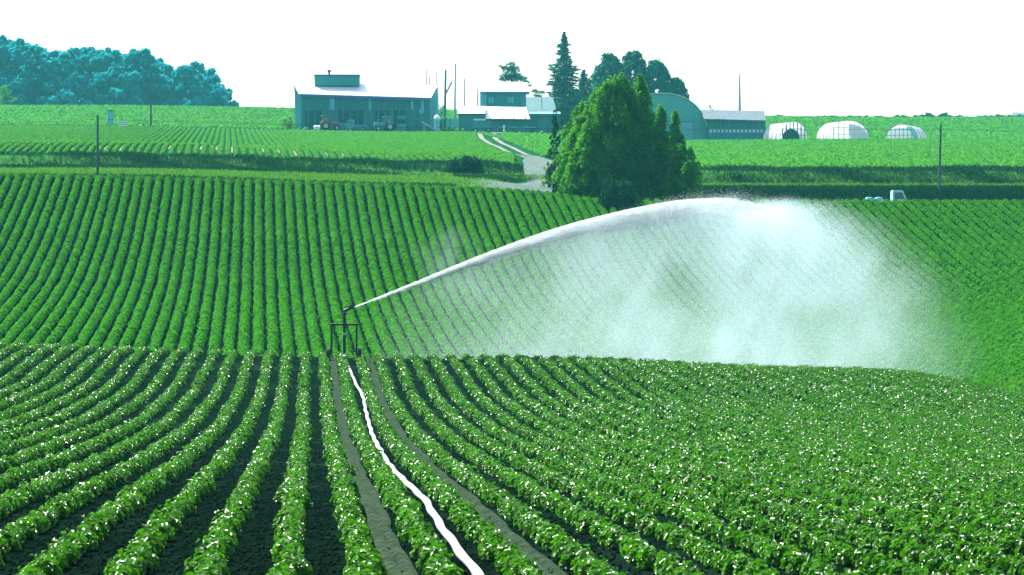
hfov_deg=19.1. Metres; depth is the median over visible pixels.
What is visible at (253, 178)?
weeds
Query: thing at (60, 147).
crop row
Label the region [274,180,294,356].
crop row
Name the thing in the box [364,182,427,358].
crop row
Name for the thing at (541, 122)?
door
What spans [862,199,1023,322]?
crop row
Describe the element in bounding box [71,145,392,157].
bare soil
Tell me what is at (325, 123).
tractor
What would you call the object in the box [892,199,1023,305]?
crop row
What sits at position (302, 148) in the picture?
crop row
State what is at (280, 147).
crop row
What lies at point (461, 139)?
crop row
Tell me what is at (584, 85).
conifer tree
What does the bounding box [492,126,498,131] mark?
door
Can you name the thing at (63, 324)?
crop row
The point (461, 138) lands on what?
crop row
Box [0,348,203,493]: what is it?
potato row
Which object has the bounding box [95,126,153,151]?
crop row
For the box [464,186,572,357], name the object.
crop row
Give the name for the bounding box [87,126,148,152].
crop row
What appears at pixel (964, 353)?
crop row
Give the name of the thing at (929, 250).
crop row
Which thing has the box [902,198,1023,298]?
crop row
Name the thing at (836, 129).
greenhouse
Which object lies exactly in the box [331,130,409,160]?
crop row
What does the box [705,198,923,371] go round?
crop row
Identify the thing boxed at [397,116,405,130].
crate stack
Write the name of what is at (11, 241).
crop row
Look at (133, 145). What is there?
crop row
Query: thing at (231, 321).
crop row
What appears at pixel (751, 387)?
potato row
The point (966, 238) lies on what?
crop row
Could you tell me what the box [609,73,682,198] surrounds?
leafy tree
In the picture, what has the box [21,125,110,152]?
crop row
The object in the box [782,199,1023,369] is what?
crop row
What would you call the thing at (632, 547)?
potato row
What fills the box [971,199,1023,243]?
crop row
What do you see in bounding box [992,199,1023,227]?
crop row
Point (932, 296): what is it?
crop row
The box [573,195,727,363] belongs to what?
crop row
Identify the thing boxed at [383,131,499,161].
crop row
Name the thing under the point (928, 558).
potato row
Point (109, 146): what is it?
crop row
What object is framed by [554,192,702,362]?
crop row
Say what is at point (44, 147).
crop row
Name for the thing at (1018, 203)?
crop row
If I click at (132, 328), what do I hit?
crop row
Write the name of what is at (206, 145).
crop row
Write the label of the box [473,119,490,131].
farm wagon
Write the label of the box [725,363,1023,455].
potato row
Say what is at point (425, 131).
farm yard
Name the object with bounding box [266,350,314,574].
potato row
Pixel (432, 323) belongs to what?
crop row
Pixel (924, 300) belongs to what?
crop row
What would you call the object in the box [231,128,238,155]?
crop row
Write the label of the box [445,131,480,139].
crop row
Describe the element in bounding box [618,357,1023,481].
potato row
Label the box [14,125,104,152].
crop row
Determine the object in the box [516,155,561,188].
dirt track
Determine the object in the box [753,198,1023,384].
crop row
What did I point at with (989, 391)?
potato row
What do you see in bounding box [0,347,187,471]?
potato row
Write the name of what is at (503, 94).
farmhouse
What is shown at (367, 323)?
crop row
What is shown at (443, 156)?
crop row
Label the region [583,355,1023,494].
potato row
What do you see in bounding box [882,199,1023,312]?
crop row
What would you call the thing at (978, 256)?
crop row
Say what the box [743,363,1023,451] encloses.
potato row
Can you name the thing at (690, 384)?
potato row
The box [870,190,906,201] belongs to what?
truck
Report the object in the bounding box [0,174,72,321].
crop row
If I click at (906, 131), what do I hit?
greenhouse
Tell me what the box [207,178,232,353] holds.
crop row
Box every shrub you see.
[281,118,297,129]
[439,105,446,129]
[443,154,483,173]
[541,162,553,186]
[594,177,642,211]
[663,143,704,199]
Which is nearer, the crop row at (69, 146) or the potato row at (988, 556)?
the potato row at (988, 556)
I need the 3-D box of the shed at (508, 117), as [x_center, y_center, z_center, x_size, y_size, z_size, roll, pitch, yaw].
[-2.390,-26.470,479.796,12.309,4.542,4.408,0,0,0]
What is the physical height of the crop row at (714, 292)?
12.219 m
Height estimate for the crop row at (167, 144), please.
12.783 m
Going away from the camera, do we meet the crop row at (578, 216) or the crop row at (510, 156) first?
the crop row at (578, 216)
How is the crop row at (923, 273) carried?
on the ground at (262, 421)
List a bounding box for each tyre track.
[329,356,417,574]
[365,357,567,574]
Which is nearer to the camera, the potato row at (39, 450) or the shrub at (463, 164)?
the potato row at (39, 450)
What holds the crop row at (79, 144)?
on the ground at (262, 421)
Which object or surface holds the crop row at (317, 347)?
on the ground at (262, 421)
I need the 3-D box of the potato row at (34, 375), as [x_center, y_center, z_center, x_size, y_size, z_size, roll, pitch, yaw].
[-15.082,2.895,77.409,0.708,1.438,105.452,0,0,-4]
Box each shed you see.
[458,106,535,132]
[528,112,560,133]
[701,110,765,139]
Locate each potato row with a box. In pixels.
[0,341,10,348]
[0,341,29,359]
[0,343,46,373]
[0,343,63,387]
[0,343,81,398]
[0,344,99,411]
[0,345,118,420]
[0,345,134,430]
[0,345,152,443]
[0,347,170,457]
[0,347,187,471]
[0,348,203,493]
[0,348,223,518]
[0,348,240,565]
[16,349,258,574]
[103,349,275,574]
[183,351,293,574]
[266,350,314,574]
[317,350,387,574]
[335,351,462,574]
[353,352,543,574]
[372,352,629,574]
[390,351,703,574]
[406,352,780,574]
[422,353,867,574]
[441,352,940,574]
[461,353,1014,574]
[477,353,1023,574]
[495,353,1023,555]
[513,353,1023,538]
[530,355,1023,522]
[549,355,1023,509]
[566,354,1023,504]
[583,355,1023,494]
[602,356,1023,489]
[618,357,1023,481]
[638,358,1023,476]
[657,359,1023,471]
[671,360,1023,466]
[692,361,1023,462]
[709,362,1023,459]
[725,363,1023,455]
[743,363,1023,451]
[760,364,1023,447]
[782,364,1023,444]
[797,364,1023,438]
[818,365,1023,433]
[832,365,1023,427]
[849,366,1023,423]
[868,366,1023,418]
[889,367,1023,414]
[906,370,1023,410]
[935,374,1023,404]
[968,381,1023,402]
[973,382,1023,399]
[993,388,1023,397]
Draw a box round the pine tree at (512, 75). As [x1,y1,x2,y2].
[498,61,545,93]
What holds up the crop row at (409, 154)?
on the ground at (262, 421)
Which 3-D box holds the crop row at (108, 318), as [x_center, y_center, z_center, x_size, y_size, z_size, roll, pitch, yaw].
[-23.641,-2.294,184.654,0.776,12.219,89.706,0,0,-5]
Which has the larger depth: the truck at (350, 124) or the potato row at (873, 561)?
the truck at (350, 124)
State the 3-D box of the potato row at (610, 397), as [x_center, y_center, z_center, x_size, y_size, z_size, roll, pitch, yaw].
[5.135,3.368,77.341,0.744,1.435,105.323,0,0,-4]
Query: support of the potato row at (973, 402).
on the ground at (262, 421)
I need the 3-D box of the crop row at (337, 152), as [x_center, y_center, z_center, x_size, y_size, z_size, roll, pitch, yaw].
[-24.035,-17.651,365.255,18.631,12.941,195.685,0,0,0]
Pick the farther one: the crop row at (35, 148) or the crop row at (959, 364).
the crop row at (35, 148)
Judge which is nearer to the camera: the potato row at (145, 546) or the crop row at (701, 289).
the potato row at (145, 546)
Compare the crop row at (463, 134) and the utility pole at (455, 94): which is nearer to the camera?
the crop row at (463, 134)
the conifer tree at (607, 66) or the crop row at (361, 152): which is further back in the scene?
the conifer tree at (607, 66)
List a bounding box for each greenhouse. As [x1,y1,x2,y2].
[763,122,807,139]
[816,120,868,138]
[884,124,926,138]
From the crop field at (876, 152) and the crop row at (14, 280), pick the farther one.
the crop field at (876, 152)
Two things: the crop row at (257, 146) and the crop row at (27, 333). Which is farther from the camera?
the crop row at (257, 146)
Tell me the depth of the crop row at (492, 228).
191.19 m
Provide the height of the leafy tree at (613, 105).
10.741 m
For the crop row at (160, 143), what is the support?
on the ground at (262, 421)
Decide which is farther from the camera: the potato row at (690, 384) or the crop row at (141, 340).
the crop row at (141, 340)
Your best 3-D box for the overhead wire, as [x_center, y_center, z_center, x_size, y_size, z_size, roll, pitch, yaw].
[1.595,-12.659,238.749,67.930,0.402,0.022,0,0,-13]
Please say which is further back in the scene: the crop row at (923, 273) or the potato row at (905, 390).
the crop row at (923, 273)
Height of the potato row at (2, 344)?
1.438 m
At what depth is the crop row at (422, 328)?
192.13 m
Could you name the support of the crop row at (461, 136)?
on the ground at (262, 421)
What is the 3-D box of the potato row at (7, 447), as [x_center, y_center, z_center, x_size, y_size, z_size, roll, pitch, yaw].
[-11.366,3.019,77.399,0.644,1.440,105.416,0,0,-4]
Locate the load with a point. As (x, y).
(878, 198)
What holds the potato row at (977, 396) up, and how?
on the ground at (262, 421)
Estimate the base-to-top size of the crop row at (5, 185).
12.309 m
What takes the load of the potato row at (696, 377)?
on the ground at (262, 421)
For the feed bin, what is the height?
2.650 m
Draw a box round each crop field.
[0,104,1023,138]
[501,131,1023,167]
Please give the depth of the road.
246.44 m
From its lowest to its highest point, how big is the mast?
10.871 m
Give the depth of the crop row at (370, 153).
343.26 m
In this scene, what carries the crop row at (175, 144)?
on the ground at (262, 421)
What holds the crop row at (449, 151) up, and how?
on the ground at (262, 421)
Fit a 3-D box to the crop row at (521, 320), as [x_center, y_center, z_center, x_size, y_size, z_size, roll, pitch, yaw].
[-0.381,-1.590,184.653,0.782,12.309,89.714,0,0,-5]
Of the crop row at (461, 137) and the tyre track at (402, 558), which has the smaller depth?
the tyre track at (402, 558)
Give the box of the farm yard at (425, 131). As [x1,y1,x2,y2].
[297,130,500,132]
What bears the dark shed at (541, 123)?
on the ground at (262, 421)
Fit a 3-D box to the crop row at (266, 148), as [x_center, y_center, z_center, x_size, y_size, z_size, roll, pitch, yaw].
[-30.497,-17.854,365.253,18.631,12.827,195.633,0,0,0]
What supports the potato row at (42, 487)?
on the ground at (262, 421)
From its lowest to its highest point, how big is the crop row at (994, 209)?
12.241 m
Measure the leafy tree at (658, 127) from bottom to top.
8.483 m
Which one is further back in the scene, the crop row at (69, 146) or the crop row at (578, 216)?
the crop row at (69, 146)
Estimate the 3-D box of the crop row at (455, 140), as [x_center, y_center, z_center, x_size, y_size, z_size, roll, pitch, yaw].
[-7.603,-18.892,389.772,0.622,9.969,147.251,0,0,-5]
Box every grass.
[0,166,1023,201]
[902,369,1023,394]
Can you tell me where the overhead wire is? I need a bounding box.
[105,119,898,129]
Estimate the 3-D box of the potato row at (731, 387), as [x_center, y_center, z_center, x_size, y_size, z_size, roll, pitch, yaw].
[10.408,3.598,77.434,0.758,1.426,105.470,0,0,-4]
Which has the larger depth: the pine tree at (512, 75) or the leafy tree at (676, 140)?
the pine tree at (512, 75)
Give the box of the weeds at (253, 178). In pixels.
[3,172,574,197]
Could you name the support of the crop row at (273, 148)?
on the ground at (262, 421)
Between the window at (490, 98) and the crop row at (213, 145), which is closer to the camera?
the crop row at (213, 145)
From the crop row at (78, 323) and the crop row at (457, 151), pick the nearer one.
the crop row at (78, 323)
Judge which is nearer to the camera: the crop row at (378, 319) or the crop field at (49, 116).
the crop row at (378, 319)
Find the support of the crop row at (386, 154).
on the ground at (262, 421)
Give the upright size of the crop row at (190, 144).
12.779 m
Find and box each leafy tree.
[0,85,16,104]
[545,110,561,193]
[551,99,606,196]
[556,69,666,200]
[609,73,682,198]
[639,104,682,200]
[655,109,692,200]
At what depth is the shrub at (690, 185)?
232.03 m
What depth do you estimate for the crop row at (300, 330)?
191.31 m
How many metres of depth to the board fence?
495.98 m
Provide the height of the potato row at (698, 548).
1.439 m
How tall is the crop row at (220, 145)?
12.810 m
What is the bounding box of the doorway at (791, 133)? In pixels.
[782,129,799,138]
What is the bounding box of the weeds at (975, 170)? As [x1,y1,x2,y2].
[0,149,1023,183]
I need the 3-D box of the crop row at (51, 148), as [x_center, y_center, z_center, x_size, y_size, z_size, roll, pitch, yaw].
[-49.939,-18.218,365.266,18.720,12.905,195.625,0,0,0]
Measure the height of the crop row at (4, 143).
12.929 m
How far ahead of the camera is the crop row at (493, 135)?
435.11 m
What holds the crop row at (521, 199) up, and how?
on the ground at (262, 421)
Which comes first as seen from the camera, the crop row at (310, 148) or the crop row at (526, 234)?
the crop row at (526, 234)
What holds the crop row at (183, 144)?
on the ground at (262, 421)
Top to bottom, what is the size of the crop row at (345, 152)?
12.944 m
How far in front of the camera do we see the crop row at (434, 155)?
338.61 m
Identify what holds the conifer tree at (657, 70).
on the ground at (262, 421)
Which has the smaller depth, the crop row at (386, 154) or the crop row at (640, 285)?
the crop row at (640, 285)
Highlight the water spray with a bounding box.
[355,189,1000,376]
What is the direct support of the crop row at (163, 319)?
on the ground at (262, 421)
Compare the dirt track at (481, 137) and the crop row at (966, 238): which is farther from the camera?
the dirt track at (481, 137)
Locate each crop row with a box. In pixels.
[0,125,90,145]
[0,125,95,152]
[0,172,13,205]
[0,172,22,227]
[0,173,32,249]
[0,173,43,271]
[0,173,62,306]
[0,174,52,289]
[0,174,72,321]
[0,174,82,337]
[0,174,93,343]
[5,125,100,152]
[12,175,102,343]
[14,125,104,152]
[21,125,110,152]
[28,174,112,345]
[29,125,114,152]
[38,126,119,152]
[43,175,122,345]
[47,125,124,152]
[55,126,129,151]
[59,175,132,346]
[64,126,133,151]
[71,126,139,151]
[73,176,142,347]
[80,126,143,151]
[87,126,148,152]
[88,176,152,347]
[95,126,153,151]
[102,176,162,346]
[103,126,158,151]
[112,126,162,151]
[118,176,172,347]
[120,126,167,152]
[129,126,172,150]
[133,176,181,349]
[137,126,176,151]
[144,126,181,152]
[147,177,192,351]
[152,127,186,153]
[160,127,191,153]
[163,177,201,351]
[169,127,196,154]
[177,127,200,152]
[178,177,212,353]
[185,127,205,154]
[193,127,210,153]
[193,178,222,350]
[201,127,214,154]
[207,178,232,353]
[210,127,219,154]
[217,127,224,154]
[222,179,242,354]
[225,128,230,154]
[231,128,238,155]
[236,128,245,155]
[237,179,252,354]
[241,128,254,154]
[246,128,262,155]
[250,128,270,156]
[252,178,264,355]
[255,128,279,156]
[260,128,287,157]
[264,128,295,157]
[264,179,279,355]
[269,129,303,156]
[274,129,311,157]
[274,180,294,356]
[279,129,318,157]
[283,129,327,158]
[284,180,308,356]
[288,129,335,159]
[293,129,343,158]
[293,180,323,356]
[298,129,351,158]
[302,129,359,157]
[305,180,338,356]
[307,129,367,158]
[312,129,376,158]
[314,181,354,357]
[317,129,383,159]
[322,130,393,159]
[324,181,369,357]
[326,130,402,161]
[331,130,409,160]
[334,182,384,356]
[335,130,417,160]
[341,130,423,160]
[344,182,397,357]
[346,130,433,160]
[350,130,441,160]
[355,130,450,160]
[355,182,411,358]
[359,130,457,159]
[364,130,463,158]
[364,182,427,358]
[369,131,473,158]
[374,131,482,159]
[374,183,442,358]
[378,131,490,160]
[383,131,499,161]
[385,183,460,358]
[388,131,508,162]
[392,131,515,163]
[394,184,473,356]
[397,131,516,160]
[402,131,516,156]
[404,183,484,356]
[407,131,514,154]
[412,131,495,150]
[414,184,498,357]
[416,131,501,150]
[421,131,499,150]
[424,184,514,357]
[426,131,495,147]
[430,131,491,145]
[434,185,531,356]
[435,131,486,143]
[440,131,482,140]
[444,185,547,358]
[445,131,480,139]
[449,131,479,138]
[454,185,560,357]
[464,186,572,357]
[473,186,587,357]
[478,131,560,149]
[484,187,602,357]
[493,187,617,358]
[504,187,633,359]
[513,188,648,360]
[523,189,660,360]
[534,190,674,360]
[543,191,691,362]
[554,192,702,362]
[563,193,714,363]
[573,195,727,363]
[583,197,738,364]
[593,197,752,364]
[608,205,766,365]
[616,203,782,365]
[627,204,797,365]
[635,200,808,365]
[643,198,827,366]
[653,197,841,366]
[663,198,857,367]
[673,198,873,367]
[684,198,886,368]
[699,205,909,370]
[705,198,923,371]
[716,199,951,377]
[725,201,983,384]
[733,199,1019,392]
[745,199,1023,391]
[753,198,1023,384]
[762,198,1023,381]
[772,199,1023,374]
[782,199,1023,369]
[793,199,1023,364]
[803,198,1023,357]
[812,199,1023,350]
[822,199,1023,346]
[832,199,1023,340]
[842,199,1023,335]
[852,198,1023,329]
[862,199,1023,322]
[872,199,1023,318]
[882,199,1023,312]
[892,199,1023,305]
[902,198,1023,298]
[912,199,1023,291]
[922,199,1023,284]
[932,199,1023,276]
[942,199,1023,268]
[952,199,1023,260]
[961,199,1023,252]
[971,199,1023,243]
[982,199,1023,236]
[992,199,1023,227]
[1002,199,1023,218]
[1011,199,1023,211]
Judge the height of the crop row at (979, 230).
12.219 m
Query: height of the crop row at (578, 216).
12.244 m
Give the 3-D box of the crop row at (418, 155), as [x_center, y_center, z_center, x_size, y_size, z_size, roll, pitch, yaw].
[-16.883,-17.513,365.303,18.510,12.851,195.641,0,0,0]
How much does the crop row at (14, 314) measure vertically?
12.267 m
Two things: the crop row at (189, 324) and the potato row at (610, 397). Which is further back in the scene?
the crop row at (189, 324)
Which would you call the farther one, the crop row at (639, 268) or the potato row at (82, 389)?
the crop row at (639, 268)
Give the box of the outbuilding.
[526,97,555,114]
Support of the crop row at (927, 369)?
on the ground at (262, 421)
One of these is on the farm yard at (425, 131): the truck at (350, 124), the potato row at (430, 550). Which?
the truck at (350, 124)
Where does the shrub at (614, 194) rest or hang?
on the ground at (262, 421)
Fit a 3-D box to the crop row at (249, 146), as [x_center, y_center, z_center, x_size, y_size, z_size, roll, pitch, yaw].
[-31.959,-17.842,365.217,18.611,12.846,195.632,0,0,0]
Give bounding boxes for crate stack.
[339,119,347,130]
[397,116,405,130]
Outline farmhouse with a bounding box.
[480,82,529,118]
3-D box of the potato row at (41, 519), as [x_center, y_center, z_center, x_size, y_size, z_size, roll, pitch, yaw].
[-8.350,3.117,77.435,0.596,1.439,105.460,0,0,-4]
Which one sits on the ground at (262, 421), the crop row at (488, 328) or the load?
the crop row at (488, 328)
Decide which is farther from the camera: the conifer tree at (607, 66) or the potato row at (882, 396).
the conifer tree at (607, 66)
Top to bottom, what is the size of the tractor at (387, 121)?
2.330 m
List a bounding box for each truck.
[346,119,368,130]
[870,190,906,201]
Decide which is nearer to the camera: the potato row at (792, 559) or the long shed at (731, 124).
the potato row at (792, 559)
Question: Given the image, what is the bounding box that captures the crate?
[119,121,126,126]
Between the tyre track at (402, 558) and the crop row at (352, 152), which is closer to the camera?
the tyre track at (402, 558)
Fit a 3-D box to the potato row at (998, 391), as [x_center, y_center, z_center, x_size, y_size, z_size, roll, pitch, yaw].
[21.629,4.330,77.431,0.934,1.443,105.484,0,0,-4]
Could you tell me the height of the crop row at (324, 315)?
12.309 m
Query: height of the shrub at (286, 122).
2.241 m
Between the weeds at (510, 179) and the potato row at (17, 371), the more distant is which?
the weeds at (510, 179)
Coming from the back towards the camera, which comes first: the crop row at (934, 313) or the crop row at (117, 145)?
the crop row at (117, 145)
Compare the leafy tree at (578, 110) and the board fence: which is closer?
the leafy tree at (578, 110)
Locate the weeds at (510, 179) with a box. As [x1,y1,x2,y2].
[453,172,533,183]
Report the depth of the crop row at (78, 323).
191.21 m
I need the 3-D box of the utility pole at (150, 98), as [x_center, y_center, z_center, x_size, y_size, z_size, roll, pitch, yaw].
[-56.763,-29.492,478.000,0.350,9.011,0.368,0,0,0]
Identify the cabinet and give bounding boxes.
[107,110,113,125]
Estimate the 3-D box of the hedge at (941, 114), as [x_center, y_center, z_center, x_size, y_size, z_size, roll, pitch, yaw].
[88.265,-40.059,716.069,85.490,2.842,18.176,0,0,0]
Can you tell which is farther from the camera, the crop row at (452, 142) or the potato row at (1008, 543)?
the crop row at (452, 142)
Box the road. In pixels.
[470,180,552,193]
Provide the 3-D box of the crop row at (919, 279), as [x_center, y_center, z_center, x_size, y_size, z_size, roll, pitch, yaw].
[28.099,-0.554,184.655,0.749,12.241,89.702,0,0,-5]
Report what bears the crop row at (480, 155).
on the ground at (262, 421)
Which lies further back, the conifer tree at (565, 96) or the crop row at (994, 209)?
the conifer tree at (565, 96)
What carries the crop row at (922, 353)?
on the ground at (262, 421)
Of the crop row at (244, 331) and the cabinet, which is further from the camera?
the cabinet
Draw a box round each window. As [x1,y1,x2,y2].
[488,96,493,103]
[508,96,513,103]
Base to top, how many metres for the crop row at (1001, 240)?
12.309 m
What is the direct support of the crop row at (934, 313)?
on the ground at (262, 421)
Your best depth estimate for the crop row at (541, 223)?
191.21 m
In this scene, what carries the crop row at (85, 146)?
on the ground at (262, 421)
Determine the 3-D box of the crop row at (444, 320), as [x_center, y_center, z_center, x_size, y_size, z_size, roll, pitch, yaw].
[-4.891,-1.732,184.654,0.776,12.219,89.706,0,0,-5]
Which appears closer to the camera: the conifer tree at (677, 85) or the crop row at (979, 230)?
the crop row at (979, 230)
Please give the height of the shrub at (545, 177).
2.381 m
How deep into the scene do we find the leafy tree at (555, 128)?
238.90 m
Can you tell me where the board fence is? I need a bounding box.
[441,119,458,127]
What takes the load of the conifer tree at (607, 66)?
on the ground at (262, 421)
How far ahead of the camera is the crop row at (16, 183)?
219.82 m
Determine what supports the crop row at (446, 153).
on the ground at (262, 421)
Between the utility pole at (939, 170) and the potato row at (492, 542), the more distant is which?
the utility pole at (939, 170)
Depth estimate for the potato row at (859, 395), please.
105.83 m
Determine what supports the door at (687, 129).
in the round barn at (693, 122)
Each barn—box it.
[293,70,438,130]
[649,93,706,139]
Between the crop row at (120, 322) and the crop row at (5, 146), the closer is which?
the crop row at (120, 322)
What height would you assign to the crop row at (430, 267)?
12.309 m
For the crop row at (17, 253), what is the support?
on the ground at (262, 421)
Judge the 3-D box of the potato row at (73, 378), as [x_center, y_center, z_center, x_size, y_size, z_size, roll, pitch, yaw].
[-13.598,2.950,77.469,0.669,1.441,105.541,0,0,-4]
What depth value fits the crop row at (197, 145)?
332.78 m
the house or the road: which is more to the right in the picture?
the house
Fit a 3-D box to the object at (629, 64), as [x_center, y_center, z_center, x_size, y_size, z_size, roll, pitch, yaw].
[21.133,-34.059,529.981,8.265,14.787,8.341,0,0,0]
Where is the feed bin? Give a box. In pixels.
[434,115,439,131]
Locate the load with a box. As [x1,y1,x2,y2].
[865,197,882,200]
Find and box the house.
[1012,112,1023,115]
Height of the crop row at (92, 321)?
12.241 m
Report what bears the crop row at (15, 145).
on the ground at (262, 421)
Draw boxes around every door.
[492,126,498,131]
[517,126,522,132]
[538,119,545,133]
[665,121,692,139]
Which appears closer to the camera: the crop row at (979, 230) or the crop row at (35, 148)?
the crop row at (979, 230)
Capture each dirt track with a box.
[478,133,523,155]
[492,133,538,156]
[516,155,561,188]
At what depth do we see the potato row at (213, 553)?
41.22 m
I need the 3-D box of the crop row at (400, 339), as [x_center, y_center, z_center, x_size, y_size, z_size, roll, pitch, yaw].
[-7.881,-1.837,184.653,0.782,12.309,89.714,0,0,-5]
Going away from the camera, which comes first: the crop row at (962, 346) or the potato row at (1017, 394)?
the potato row at (1017, 394)
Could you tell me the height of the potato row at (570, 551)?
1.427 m
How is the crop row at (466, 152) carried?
on the ground at (262, 421)
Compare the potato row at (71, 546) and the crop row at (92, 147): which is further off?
the crop row at (92, 147)
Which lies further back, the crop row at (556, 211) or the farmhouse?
the farmhouse
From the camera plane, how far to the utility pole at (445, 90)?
493.83 m
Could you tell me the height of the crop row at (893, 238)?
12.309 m
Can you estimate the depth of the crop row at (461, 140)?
385.27 m
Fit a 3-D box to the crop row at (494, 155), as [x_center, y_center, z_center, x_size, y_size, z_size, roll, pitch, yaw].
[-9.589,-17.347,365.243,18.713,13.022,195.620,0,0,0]
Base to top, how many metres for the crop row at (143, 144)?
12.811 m
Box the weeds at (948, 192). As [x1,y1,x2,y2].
[558,183,1023,201]
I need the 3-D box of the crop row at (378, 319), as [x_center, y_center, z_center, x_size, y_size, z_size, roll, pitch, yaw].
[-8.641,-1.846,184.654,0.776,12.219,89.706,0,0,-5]
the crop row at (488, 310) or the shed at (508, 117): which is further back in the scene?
the shed at (508, 117)
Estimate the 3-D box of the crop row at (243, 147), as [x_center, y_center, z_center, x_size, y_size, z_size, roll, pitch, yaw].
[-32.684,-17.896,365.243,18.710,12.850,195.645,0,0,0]
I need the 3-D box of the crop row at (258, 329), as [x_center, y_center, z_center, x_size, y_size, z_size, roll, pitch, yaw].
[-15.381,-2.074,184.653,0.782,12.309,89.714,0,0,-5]
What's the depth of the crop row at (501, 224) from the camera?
190.75 m
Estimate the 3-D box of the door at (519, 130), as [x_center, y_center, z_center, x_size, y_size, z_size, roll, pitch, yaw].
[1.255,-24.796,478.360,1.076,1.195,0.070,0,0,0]
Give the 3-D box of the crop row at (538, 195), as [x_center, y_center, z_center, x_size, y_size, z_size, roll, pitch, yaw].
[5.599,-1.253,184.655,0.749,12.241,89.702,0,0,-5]
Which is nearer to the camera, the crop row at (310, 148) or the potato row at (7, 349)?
the potato row at (7, 349)
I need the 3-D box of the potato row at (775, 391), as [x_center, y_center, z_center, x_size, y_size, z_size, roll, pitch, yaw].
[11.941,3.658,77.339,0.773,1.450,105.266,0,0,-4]
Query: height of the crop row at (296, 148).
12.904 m
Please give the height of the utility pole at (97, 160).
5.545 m
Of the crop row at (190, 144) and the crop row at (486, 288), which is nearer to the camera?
the crop row at (486, 288)
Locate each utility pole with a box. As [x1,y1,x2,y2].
[96,115,98,175]
[150,71,151,126]
[443,70,452,126]
[454,64,455,118]
[938,125,941,189]
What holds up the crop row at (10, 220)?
on the ground at (262, 421)
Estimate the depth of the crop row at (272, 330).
190.97 m
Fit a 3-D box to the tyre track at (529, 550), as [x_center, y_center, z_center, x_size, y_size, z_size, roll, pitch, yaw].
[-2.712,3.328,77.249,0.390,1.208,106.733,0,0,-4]
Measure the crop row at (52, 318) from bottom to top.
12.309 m
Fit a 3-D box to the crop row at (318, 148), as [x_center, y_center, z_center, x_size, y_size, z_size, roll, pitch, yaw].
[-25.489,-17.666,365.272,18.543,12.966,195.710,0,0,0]
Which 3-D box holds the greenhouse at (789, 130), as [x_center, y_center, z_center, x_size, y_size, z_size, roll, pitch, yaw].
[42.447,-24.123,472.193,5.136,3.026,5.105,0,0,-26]
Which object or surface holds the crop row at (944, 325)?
on the ground at (262, 421)
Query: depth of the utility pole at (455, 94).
499.87 m
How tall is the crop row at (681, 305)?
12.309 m
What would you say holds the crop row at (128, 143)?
on the ground at (262, 421)
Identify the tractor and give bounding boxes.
[319,115,339,130]
[373,116,393,130]
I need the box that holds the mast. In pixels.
[738,74,740,110]
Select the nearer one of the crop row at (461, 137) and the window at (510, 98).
the crop row at (461, 137)
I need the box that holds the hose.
[347,364,483,574]
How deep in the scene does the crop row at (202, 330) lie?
190.93 m
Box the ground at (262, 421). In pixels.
[0,107,1023,574]
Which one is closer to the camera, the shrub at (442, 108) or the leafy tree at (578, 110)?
the leafy tree at (578, 110)
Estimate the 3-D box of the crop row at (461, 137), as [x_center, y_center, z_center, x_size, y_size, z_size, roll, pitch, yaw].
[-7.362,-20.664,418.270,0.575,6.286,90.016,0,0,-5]
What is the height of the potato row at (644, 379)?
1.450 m
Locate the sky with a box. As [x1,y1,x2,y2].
[0,0,1023,116]
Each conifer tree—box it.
[546,31,590,127]
[572,69,593,115]
[588,52,630,93]
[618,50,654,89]
[634,58,674,93]
[668,77,689,98]
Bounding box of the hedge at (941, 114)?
[775,112,1023,116]
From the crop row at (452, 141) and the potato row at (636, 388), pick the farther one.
the crop row at (452, 141)
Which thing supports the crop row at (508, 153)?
on the ground at (262, 421)
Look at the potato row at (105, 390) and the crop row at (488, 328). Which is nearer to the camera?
the potato row at (105, 390)
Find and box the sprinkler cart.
[326,304,361,359]
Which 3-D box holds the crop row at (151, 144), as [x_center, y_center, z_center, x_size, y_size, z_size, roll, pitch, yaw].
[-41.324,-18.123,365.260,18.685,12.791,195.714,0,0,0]
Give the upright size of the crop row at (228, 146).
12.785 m
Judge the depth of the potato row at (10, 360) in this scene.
118.05 m
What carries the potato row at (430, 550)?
on the ground at (262, 421)
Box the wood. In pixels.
[0,34,239,106]
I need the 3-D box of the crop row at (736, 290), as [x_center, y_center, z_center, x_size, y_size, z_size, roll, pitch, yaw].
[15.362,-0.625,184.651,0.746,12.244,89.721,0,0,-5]
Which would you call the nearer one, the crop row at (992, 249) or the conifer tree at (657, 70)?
the crop row at (992, 249)
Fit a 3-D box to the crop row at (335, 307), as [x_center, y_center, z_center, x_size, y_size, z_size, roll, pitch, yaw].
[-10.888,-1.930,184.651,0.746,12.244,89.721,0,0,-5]
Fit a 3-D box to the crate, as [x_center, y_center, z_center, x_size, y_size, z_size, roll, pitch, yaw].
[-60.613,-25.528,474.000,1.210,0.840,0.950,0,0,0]
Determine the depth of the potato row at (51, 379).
105.90 m
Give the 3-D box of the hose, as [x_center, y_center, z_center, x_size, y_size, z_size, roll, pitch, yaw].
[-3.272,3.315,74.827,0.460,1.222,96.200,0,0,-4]
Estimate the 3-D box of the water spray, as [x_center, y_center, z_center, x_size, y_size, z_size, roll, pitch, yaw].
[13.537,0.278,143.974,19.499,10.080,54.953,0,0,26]

